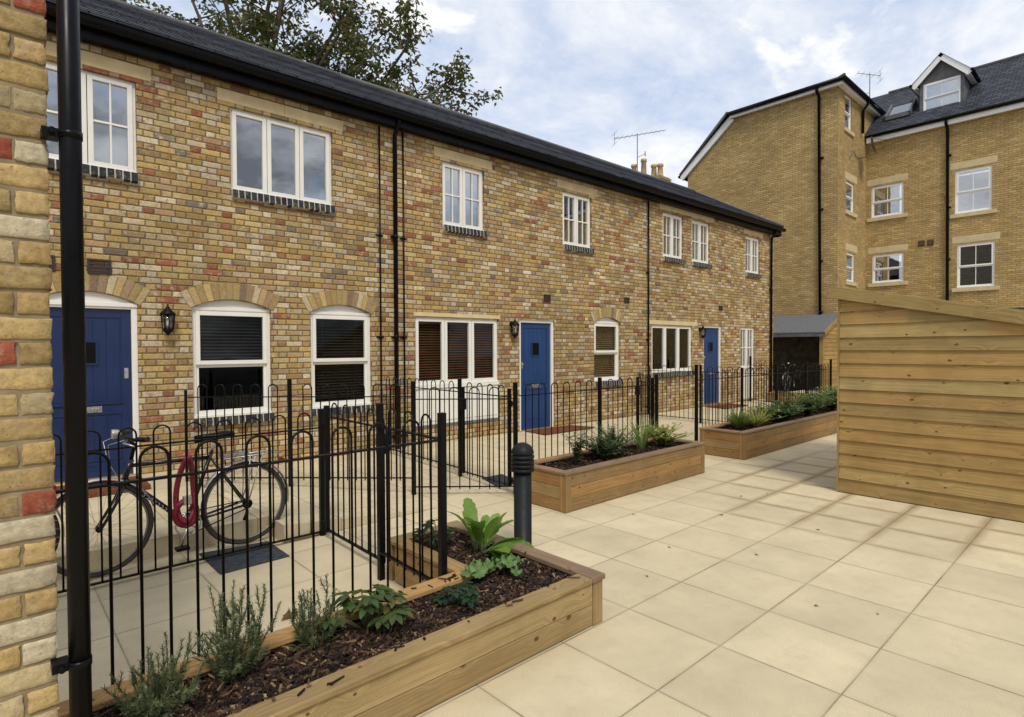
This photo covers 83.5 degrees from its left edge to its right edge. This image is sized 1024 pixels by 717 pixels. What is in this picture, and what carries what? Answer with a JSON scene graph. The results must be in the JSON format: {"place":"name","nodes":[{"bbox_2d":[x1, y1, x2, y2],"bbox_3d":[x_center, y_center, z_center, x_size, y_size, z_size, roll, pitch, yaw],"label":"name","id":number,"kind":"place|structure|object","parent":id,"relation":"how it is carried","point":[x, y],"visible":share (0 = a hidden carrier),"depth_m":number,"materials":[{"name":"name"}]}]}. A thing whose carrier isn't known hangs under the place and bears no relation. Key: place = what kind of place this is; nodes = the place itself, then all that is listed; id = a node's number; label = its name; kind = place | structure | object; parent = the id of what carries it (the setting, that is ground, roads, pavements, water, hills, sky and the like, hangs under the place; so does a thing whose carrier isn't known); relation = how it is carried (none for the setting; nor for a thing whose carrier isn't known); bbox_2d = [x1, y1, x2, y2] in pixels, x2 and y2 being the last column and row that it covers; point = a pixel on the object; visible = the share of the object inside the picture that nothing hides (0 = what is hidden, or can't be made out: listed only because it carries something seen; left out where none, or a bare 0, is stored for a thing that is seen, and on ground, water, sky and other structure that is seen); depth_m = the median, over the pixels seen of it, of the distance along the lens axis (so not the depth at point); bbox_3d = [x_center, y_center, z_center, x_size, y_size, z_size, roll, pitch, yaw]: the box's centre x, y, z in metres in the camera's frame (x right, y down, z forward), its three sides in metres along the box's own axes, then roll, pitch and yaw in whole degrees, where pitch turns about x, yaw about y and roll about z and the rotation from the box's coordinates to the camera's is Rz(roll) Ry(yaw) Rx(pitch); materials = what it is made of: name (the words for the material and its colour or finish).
{"place":"outdoors","nodes":[
{"label":"outdoors","id":0,"kind":"place"},
{"bbox_2d":[56,389,1023,716],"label":"courtyard paving","id":1,"kind":"structure","parent":0,"point":[746,565],"depth_m":3.75,"materials":[{"name":"beige stone"}]},
{"bbox_2d":[0,0,59,716],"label":"brick wall","id":2,"kind":"structure","parent":1,"relation":"on","point":[29,683],"depth_m":1.71,"materials":[{"name":"beige brick"}]},
{"bbox_2d":[40,0,92,716],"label":"drainpipe","id":3,"kind":"object","parent":2,"relation":"attached to","point":[76,662],"visible":1,"depth_m":1.73,"materials":[{"name":"black plastic"}]},
{"bbox_2d":[53,485,64,550],"bbox_3d":[-3.787,1.047,3.470,1.710,1.046,0.620,-1,1,-42],"label":"bicycle","id":4,"kind":"object","parent":1,"relation":"on","point":[57,530],"visible":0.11,"depth_m":4.00,"materials":[{"name":"silver metal"}]},
{"bbox_2d":[55,429,288,577],"bbox_3d":[-2.570,1.024,4.428,1.710,1.046,0.620,-1,1,-44],"label":"bicycle","id":5,"kind":"object","parent":1,"relation":"on","point":[210,484],"visible":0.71,"depth_m":4.51,"materials":[{"name":"black paint"}]},
{"bbox_2d":[172,455,199,527],"bbox_3d":[-2.521,1.023,4.426,0.194,0.560,0.111,-1,1,-42],"label":"chain lock","id":6,"kind":"object","parent":5,"relation":"hanging from","point":[179,519],"visible":0.86,"depth_m":4.40,"materials":[{"name":"metal"}]},
{"bbox_2d":[52,409,325,593],"bbox_3d":[-2.752,1.022,3.961,3.052,1.120,0.043,-1,1,-43],"label":"hoop top railing","id":7,"kind":"object","parent":1,"relation":"on","point":[321,531],"visible":0.77,"depth_m":4.33,"materials":[{"name":"black metal"}]},
{"bbox_2d":[321,403,385,562],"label":"garden gate","id":8,"kind":"structure","parent":7,"relation":"attached to","point":[325,424],"depth_m":4.56,"materials":[{"name":"black metal"}]},
{"bbox_2d":[199,541,288,573],"bbox_3d":[-2.101,1.543,4.505,0.510,0.006,0.569,-1,1,-42],"label":"drain cover","id":9,"kind":"object","parent":1,"relation":"on","point":[237,560],"visible":0.8,"depth_m":4.45,"materials":[{"name":"grey metal"}]},
{"bbox_2d":[56,464,436,578],"bbox_3d":[-4.067,1.469,5.111,5.850,0.150,3.400,-1,1,-42],"label":"entrance landing","id":10,"kind":"object","parent":1,"relation":"on","point":[209,539],"visible":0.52,"depth_m":5.22,"materials":[{"name":"beige stone"}]},
{"bbox_2d":[56,476,150,498],"bbox_3d":[-4.294,1.352,5.986,0.800,0.050,0.600,-1,1,-42],"label":"doormat","id":11,"kind":"object","parent":10,"relation":"on","point":[92,493],"visible":0.27,"depth_m":5.83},
{"bbox_2d":[55,403,446,684],"bbox_3d":[-1.669,0.969,2.804,2.790,1.260,0.831,-1,1,-42],"label":"hoop top railing","id":12,"kind":"object","parent":1,"relation":"on","point":[439,439],"visible":0.78,"depth_m":2.98,"materials":[{"name":"black metal"}]},
{"bbox_2d":[282,611,297,619],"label":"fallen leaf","id":13,"kind":"object","parent":1,"relation":"on","point":[286,615],"visible":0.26,"depth_m":3.47,"materials":[{"name":"brown plant"}]},
{"bbox_2d":[184,379,415,494],"bbox_3d":[-2.349,0.880,6.369,2.577,1.310,0.065,0,1,1],"label":"hoop top railing","id":14,"kind":"object","parent":1,"relation":"on","point":[289,396],"visible":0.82,"depth_m":6.36,"materials":[{"name":"black metal"}]},
{"bbox_2d":[58,520,604,716],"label":"timber planter","id":15,"kind":"object","parent":1,"relation":"on","point":[432,653],"visible":0.69,"depth_m":2.69,"materials":[{"name":"wood"}]},
{"bbox_2d":[98,631,207,716],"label":"rosemary plant","id":16,"kind":"object","parent":15,"relation":"on","point":[141,704],"visible":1,"depth_m":2.15,"materials":[{"name":"green plant"}]},
{"bbox_2d":[187,579,281,682],"bbox_3d":[-1.169,1.152,2.411,0.324,0.388,0.317,0,1,5],"label":"rosemary plant","id":17,"kind":"object","parent":15,"relation":"on","point":[229,653],"visible":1,"depth_m":2.39,"materials":[{"name":"green plant"}]},
{"bbox_2d":[288,573,339,650],"bbox_3d":[-0.943,1.174,2.694,0.262,0.333,0.270,-1,1,-42],"label":"rosemary plant","id":18,"kind":"object","parent":15,"relation":"on","point":[306,634],"visible":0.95,"depth_m":2.67,"materials":[{"name":"green plant"}]},
{"bbox_2d":[310,584,415,632],"bbox_3d":[-0.695,1.234,2.792,0.435,0.210,0.400,0,1,17],"label":"hellebore plant","id":19,"kind":"object","parent":15,"relation":"on","point":[363,605],"visible":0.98,"depth_m":2.78,"materials":[{"name":"green plant"}]},
{"bbox_2d":[412,519,457,545],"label":"leafy plant","id":20,"kind":"object","parent":15,"relation":"in","point":[426,525],"visible":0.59,"depth_m":3.97,"materials":[{"name":"green plant"}]},
{"bbox_2d":[433,581,479,607],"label":"leafy plant","id":21,"kind":"object","parent":15,"relation":"in","point":[463,596],"visible":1,"depth_m":3.05,"materials":[{"name":"green plant"}]},
{"bbox_2d":[460,556,500,578],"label":"geranium plant","id":22,"kind":"object","parent":15,"relation":"in","point":[477,569],"visible":0.84,"depth_m":3.35,"materials":[{"name":"green plant"}]},
{"bbox_2d":[447,498,533,557],"bbox_3d":[-0.209,1.159,3.861,0.632,0.327,0.482,0,1,25],"label":"foxglove plant","id":23,"kind":"object","parent":15,"relation":"in","point":[484,530],"visible":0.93,"depth_m":3.85,"materials":[{"name":"green plant"}]},
{"bbox_2d":[481,552,523,575],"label":"geranium plant","id":24,"kind":"object","parent":15,"relation":"in","point":[508,561],"visible":0.94,"depth_m":3.45,"materials":[{"name":"green plant"}]},
{"bbox_2d":[382,376,461,476],"bbox_3d":[-1.308,0.871,7.966,0.040,1.260,2.062,-1,1,-40],"label":"hoop top railing","id":25,"kind":"object","parent":1,"relation":"on","point":[444,390],"visible":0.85,"depth_m":7.77,"materials":[{"name":"black metal"}]},
{"bbox_2d":[460,382,512,485],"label":"garden gate","id":26,"kind":"structure","parent":25,"relation":"attached to","point":[509,441],"depth_m":6.73,"materials":[{"name":"black metal"}]},
{"bbox_2d":[414,382,517,493],"bbox_3d":[-0.511,0.898,6.338,1.152,1.260,0.053,0,1,-1],"label":"hoop top railing","id":27,"kind":"object","parent":1,"relation":"on","point":[515,413],"visible":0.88,"depth_m":6.34,"materials":[{"name":"black metal"}]},
{"bbox_2d":[483,474,512,485],"bbox_3d":[-0.139,1.488,7.011,0.337,0.006,0.612,-1,1,-27],"label":"drain cover","id":28,"kind":"object","parent":1,"relation":"on","point":[495,483],"visible":0.53,"depth_m":7.04,"materials":[{"name":"grey metal"}]},
{"bbox_2d":[511,442,533,543],"bbox_3d":[0.084,1.098,4.498,0.186,0.883,0.186,-1,1,-42],"label":"bollard","id":29,"kind":"object","parent":1,"relation":"on","point":[522,461],"visible":0.9,"depth_m":4.44,"materials":[{"name":"metal"}]},
{"bbox_2d":[526,425,594,434],"bbox_3d":[0.926,1.349,10.950,1.369,0.018,0.567,-1,1,-42],"label":"doormat","id":30,"kind":"object","parent":1,"relation":"on","point":[554,430],"visible":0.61,"depth_m":10.86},
{"bbox_2d":[518,374,658,458],"bbox_3d":[1.060,0.873,7.285,2.770,1.260,0.039,-1,1,-42],"label":"hoop top railing","id":31,"kind":"object","parent":1,"relation":"on","point":[600,388],"visible":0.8,"depth_m":7.24,"materials":[{"name":"black metal"}]},
{"bbox_2d":[635,373,654,435],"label":"garden gate","id":32,"kind":"structure","parent":31,"relation":"attached to","point":[652,397],"depth_m":8.90,"materials":[{"name":"black metal"}]},
{"bbox_2d":[532,437,705,512],"bbox_3d":[1.272,1.291,6.753,2.674,0.395,0.704,-1,1,-42],"label":"timber planter","id":33,"kind":"object","parent":1,"relation":"on","point":[565,483],"visible":0.88,"depth_m":6.26,"materials":[{"name":"wood"}]},
{"bbox_2d":[559,426,589,462],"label":"shrub","id":34,"kind":"object","parent":33,"relation":"on","point":[578,450],"visible":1,"depth_m":6.24,"materials":[{"name":"green plant"}]},
{"bbox_2d":[567,434,633,458],"bbox_3d":[1.007,1.007,6.516,0.738,0.265,0.680,-1,1,-42],"label":"shrub","id":35,"kind":"object","parent":33,"relation":"on","point":[599,450],"visible":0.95,"depth_m":6.46,"materials":[{"name":"green plant"}]},
{"bbox_2d":[585,422,641,452],"bbox_3d":[1.167,0.955,6.721,0.662,0.359,0.708,-1,1,-42],"label":"shrub","id":36,"kind":"object","parent":33,"relation":"on","point":[609,436],"visible":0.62,"depth_m":6.71,"materials":[{"name":"green plant"}]},
{"bbox_2d":[618,416,660,448],"bbox_3d":[1.573,0.900,7.158,0.642,0.446,0.567,0,1,2],"label":"grass plant","id":37,"kind":"object","parent":33,"relation":"on","point":[642,440],"depth_m":7.16,"materials":[{"name":"green plant"}]},
{"bbox_2d":[635,422,694,445],"bbox_3d":[1.923,0.972,7.347,0.682,0.296,0.661,-1,1,-42],"label":"golden shrub","id":38,"kind":"object","parent":33,"relation":"on","point":[662,436],"visible":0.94,"depth_m":7.30,"materials":[{"name":"green plant"}]},
{"bbox_2d":[639,365,764,422],"bbox_3d":[3.944,0.767,12.036,0.040,1.270,2.981,-1,1,-44],"label":"hoop top railing","id":39,"kind":"object","parent":1,"relation":"on","point":[700,394],"visible":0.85,"depth_m":12.02,"materials":[{"name":"black metal"}]},
{"bbox_2d":[706,403,747,408],"bbox_3d":[5.689,1.251,15.134,1.210,0.018,0.564,-1,1,-42],"label":"doormat","id":40,"kind":"object","parent":1,"relation":"on","point":[725,406],"visible":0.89,"depth_m":14.95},
{"bbox_2d":[694,359,831,440],"bbox_3d":[4.996,0.734,10.884,5.801,1.370,0.043,-1,1,-42],"label":"hoop top railing","id":41,"kind":"object","parent":1,"relation":"on","point":[776,373],"visible":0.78,"depth_m":10.30,"materials":[{"name":"black metal"}]},
{"bbox_2d":[699,404,836,459],"bbox_3d":[5.388,1.202,10.572,6.244,0.395,0.724,-1,1,-42],"label":"timber planter","id":42,"kind":"object","parent":1,"relation":"on","point":[745,442],"visible":0.59,"depth_m":8.88,"materials":[{"name":"wood"}]},
{"bbox_2d":[721,406,759,427],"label":"grass plant","id":43,"kind":"object","parent":42,"relation":"on","point":[737,421],"depth_m":8.87,"materials":[{"name":"green plant"}]},
{"bbox_2d":[742,408,772,426],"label":"grass plant","id":44,"kind":"object","parent":42,"relation":"on","point":[760,422],"depth_m":9.05,"materials":[{"name":"green plant"}]},
{"bbox_2d":[739,404,785,421],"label":"shrub","id":45,"kind":"object","parent":42,"relation":"on","point":[772,413],"visible":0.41,"depth_m":9.44,"materials":[{"name":"green plant"}]},
{"bbox_2d":[756,401,806,420],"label":"shrub","id":46,"kind":"object","parent":42,"relation":"in","point":[786,413],"visible":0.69,"depth_m":9.66,"materials":[{"name":"green plant"}]},
{"bbox_2d":[766,397,814,416],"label":"shrub","id":47,"kind":"object","parent":42,"relation":"on","point":[776,402],"visible":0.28,"depth_m":10.16,"materials":[{"name":"green plant"}]},
{"bbox_2d":[784,394,831,415],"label":"shrub","id":48,"kind":"object","parent":42,"relation":"on","point":[809,403],"visible":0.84,"depth_m":10.42,"materials":[{"name":"green plant"}]},
{"bbox_2d":[788,390,836,411],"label":"shrub","id":49,"kind":"object","parent":42,"relation":"in","point":[816,395],"visible":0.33,"depth_m":10.92,"materials":[{"name":"green plant"}]},
{"bbox_2d":[807,387,836,409],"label":"shrub","id":50,"kind":"object","parent":42,"relation":"on","point":[833,399],"visible":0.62,"depth_m":11.30,"materials":[{"name":"green plant"}]},
{"bbox_2d":[816,385,836,392],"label":"shrub","id":51,"kind":"object","parent":42,"relation":"on","point":[829,389],"visible":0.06,"depth_m":11.91,"materials":[{"name":"green plant"}]},
{"bbox_2d":[749,356,824,404],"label":"hoop top railing","id":52,"kind":"object","parent":1,"relation":"on","point":[761,365],"visible":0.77,"depth_m":15.08,"materials":[{"name":"black metal"}]},
{"bbox_2d":[765,391,827,403],"bbox_3d":[8.110,1.133,15.907,0.624,0.309,1.924,-1,1,-42],"label":"timber planter","id":53,"kind":"object","parent":1,"relation":"on","point":[781,396],"visible":0.12,"depth_m":16.14,"materials":[{"name":"wood"}]},
{"bbox_2d":[826,285,1023,521],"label":"timber shed","id":54,"kind":"structure","parent":1,"relation":"on","point":[930,401],"depth_m":5.76,"materials":[{"name":"wood"}]},
{"bbox_2d":[126,0,1023,278],"label":"sky","id":55,"kind":"structure","parent":0,"point":[572,74],"materials":[{"name":"white"}]},
{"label":"ground","id":56,"kind":"structure","parent":0,"visible":0},
{"bbox_2d":[45,0,397,484],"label":"brick house","id":57,"kind":"structure","parent":56,"relation":"on","point":[236,208],"depth_m":7.32,"materials":[{"name":"brick"}]},
{"bbox_2d":[45,61,136,172],"bbox_3d":[-4.957,-2.677,6.323,1.384,1.073,0.165,-1,1,-41],"label":"window","id":58,"kind":"structure","parent":57,"relation":"in","point":[108,108],"depth_m":6.61,"materials":[{"name":"white paint"}]},
{"bbox_2d":[50,307,135,484],"bbox_3d":[-4.777,0.455,6.451,0.976,2.037,0.130,-1,1,-41],"label":"door","id":59,"kind":"structure","parent":57,"relation":"in","point":[108,331],"depth_m":6.56,"materials":[{"name":"blue paint"}]},
{"bbox_2d":[192,300,271,418],"bbox_3d":[-3.659,-0.008,7.493,0.974,1.502,0.150,-1,1,-41],"label":"window","id":60,"kind":"structure","parent":57,"relation":"in","point":[221,307],"depth_m":7.49,"materials":[{"name":"white paint"}]},
{"bbox_2d":[230,108,331,204],"bbox_3d":[-3.144,-2.714,7.873,1.394,1.073,0.100,-1,1,-41],"label":"window","id":61,"kind":"structure","parent":57,"relation":"in","point":[266,122],"depth_m":7.78,"materials":[{"name":"white paint"}]},
{"bbox_2d":[310,305,371,408],"bbox_3d":[-2.544,-0.036,8.473,0.964,1.492,0.150,-1,1,-41],"label":"window","id":62,"kind":"structure","parent":57,"relation":"in","point":[339,312],"depth_m":8.50,"materials":[{"name":"white paint"}]},
{"bbox_2d":[121,0,502,115],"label":"tree","id":63,"kind":"object","parent":56,"relation":"on","point":[262,21],"visible":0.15,"depth_m":16.94,"materials":[{"name":"green plant"}]},
{"bbox_2d":[340,73,656,448],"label":"brick house","id":64,"kind":"structure","parent":56,"relation":"on","point":[519,258],"depth_m":10.60,"materials":[{"name":"brick"}]},
{"bbox_2d":[415,316,497,385],"bbox_3d":[-0.955,-0.130,9.867,1.774,1.133,0.150,-1,1,-41],"label":"window","id":65,"kind":"structure","parent":64,"relation":"in","point":[469,322],"depth_m":9.88,"materials":[{"name":"white paint"}]},
{"bbox_2d":[442,161,483,230],"bbox_3d":[-0.889,-2.761,9.897,0.914,1.073,0.165,-1,1,-41],"label":"window","id":66,"kind":"structure","parent":64,"relation":"in","point":[459,200],"depth_m":9.90,"materials":[{"name":"white paint"}]},
{"bbox_2d":[520,323,554,431],"bbox_3d":[0.463,0.392,11.054,0.926,2.147,0.130,-1,1,-41],"label":"door","id":67,"kind":"structure","parent":64,"relation":"in","point":[535,337],"depth_m":11.07,"materials":[{"name":"blue paint"}]},
{"bbox_2d":[563,192,589,247],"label":"window","id":68,"kind":"structure","parent":64,"relation":"in","point":[576,208],"depth_m":11.75,"materials":[{"name":"white paint"}]},
{"bbox_2d":[594,318,619,381],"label":"window","id":69,"kind":"structure","parent":64,"relation":"in","point":[605,322],"depth_m":12.53,"materials":[{"name":"white paint"}]},
{"bbox_2d":[614,130,670,181],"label":"neighbour house","id":70,"kind":"structure","parent":56,"relation":"on","point":[655,172],"depth_m":23.86,"materials":[{"name":"brick"}]},
{"bbox_2d":[591,156,785,414],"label":"brick house","id":71,"kind":"structure","parent":56,"relation":"on","point":[709,280],"depth_m":15.22,"materials":[{"name":"brick"}]},
{"bbox_2d":[652,324,691,372],"bbox_3d":[3.888,-0.245,14.088,1.784,1.143,0.100,-1,1,-41],"label":"window","id":72,"kind":"structure","parent":71,"relation":"in","point":[676,327],"depth_m":14.22,"materials":[{"name":"white paint"}]},
{"bbox_2d":[663,212,681,258],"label":"window","id":73,"kind":"structure","parent":71,"relation":"in","point":[672,224],"depth_m":14.03,"materials":[{"name":"white paint"}]},
{"bbox_2d":[692,220,707,263],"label":"window","id":74,"kind":"structure","parent":71,"relation":"in","point":[699,230],"depth_m":14.86,"materials":[{"name":"white paint"}]},
{"bbox_2d":[704,328,721,406],"bbox_3d":[5.315,0.251,15.316,0.906,2.127,0.130,-1,1,-41],"label":"door","id":75,"kind":"structure","parent":71,"relation":"in","point":[711,338],"depth_m":15.34,"materials":[{"name":"blue paint"}]},
{"bbox_2d":[740,327,752,368],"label":"window","id":76,"kind":"structure","parent":71,"relation":"in","point":[746,333],"depth_m":16.57,"materials":[{"name":"white paint"}]},
{"bbox_2d":[746,236,757,273],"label":"window","id":77,"kind":"structure","parent":71,"relation":"in","point":[751,243],"depth_m":16.72,"materials":[{"name":"white paint"}]},
{"bbox_2d":[781,363,800,390],"bbox_3d":[10.293,0.659,21.083,1.710,1.046,0.620,-1,1,-42],"label":"bicycle","id":78,"kind":"object","parent":56,"relation":"on","point":[793,377],"visible":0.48,"depth_m":21.05,"materials":[{"name":"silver metal"}]},
{"bbox_2d":[773,313,837,391],"bbox_3d":[10.077,-0.244,21.682,1.793,2.839,3.845,-1,1,-42],"label":"bike shelter","id":79,"kind":"object","parent":56,"relation":"on","point":[809,338],"visible":0.41,"depth_m":21.39,"materials":[{"name":"grey wood"}]},
{"bbox_2d":[678,52,1023,388],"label":"apartment building","id":80,"kind":"structure","parent":56,"relation":"on","point":[822,172],"depth_m":21.78,"materials":[{"name":"brick"}]},
{"bbox_2d":[845,95,850,128],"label":"window","id":81,"kind":"structure","parent":80,"relation":"in","point":[847,100],"depth_m":21.79,"materials":[{"name":"white plastic"}]},
{"bbox_2d":[846,181,852,211],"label":"window","id":82,"kind":"structure","parent":80,"relation":"in","point":[849,187],"depth_m":21.98,"materials":[{"name":"white plastic"}]},
{"bbox_2d":[847,252,853,281],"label":"window","id":83,"kind":"structure","parent":80,"relation":"in","point":[850,256],"depth_m":22.13,"materials":[{"name":"white plastic"}]},
{"bbox_2d":[871,182,903,217],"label":"window","id":84,"kind":"structure","parent":80,"relation":"in","point":[901,183],"depth_m":22.58,"materials":[{"name":"white plastic"}]},
{"bbox_2d":[872,252,903,282],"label":"window","id":85,"kind":"structure","parent":80,"relation":"in","point":[901,253],"depth_m":22.60,"materials":[{"name":"white plastic"}]},
{"bbox_2d":[884,98,916,120],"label":"roof window","id":86,"kind":"structure","parent":80,"relation":"in","point":[913,102],"depth_m":22.85,"materials":[{"name":"grey metal"}]},
{"bbox_2d":[923,75,960,110],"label":"window","id":87,"kind":"structure","parent":80,"relation":"in","point":[944,91],"depth_m":21.73,"materials":[{"name":"white plastic"}]},
{"bbox_2d":[955,165,991,213],"bbox_3d":[16.587,-6.053,20.637,0.100,1.563,1.074,-1,1,-42],"label":"window","id":88,"kind":"structure","parent":80,"relation":"in","point":[957,173],"depth_m":20.63,"materials":[{"name":"white plastic"}]},
{"bbox_2d":[957,241,994,287],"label":"window","id":89,"kind":"structure","parent":80,"relation":"in","point":[992,263],"depth_m":20.61,"materials":[{"name":"white plastic"}]}
]}

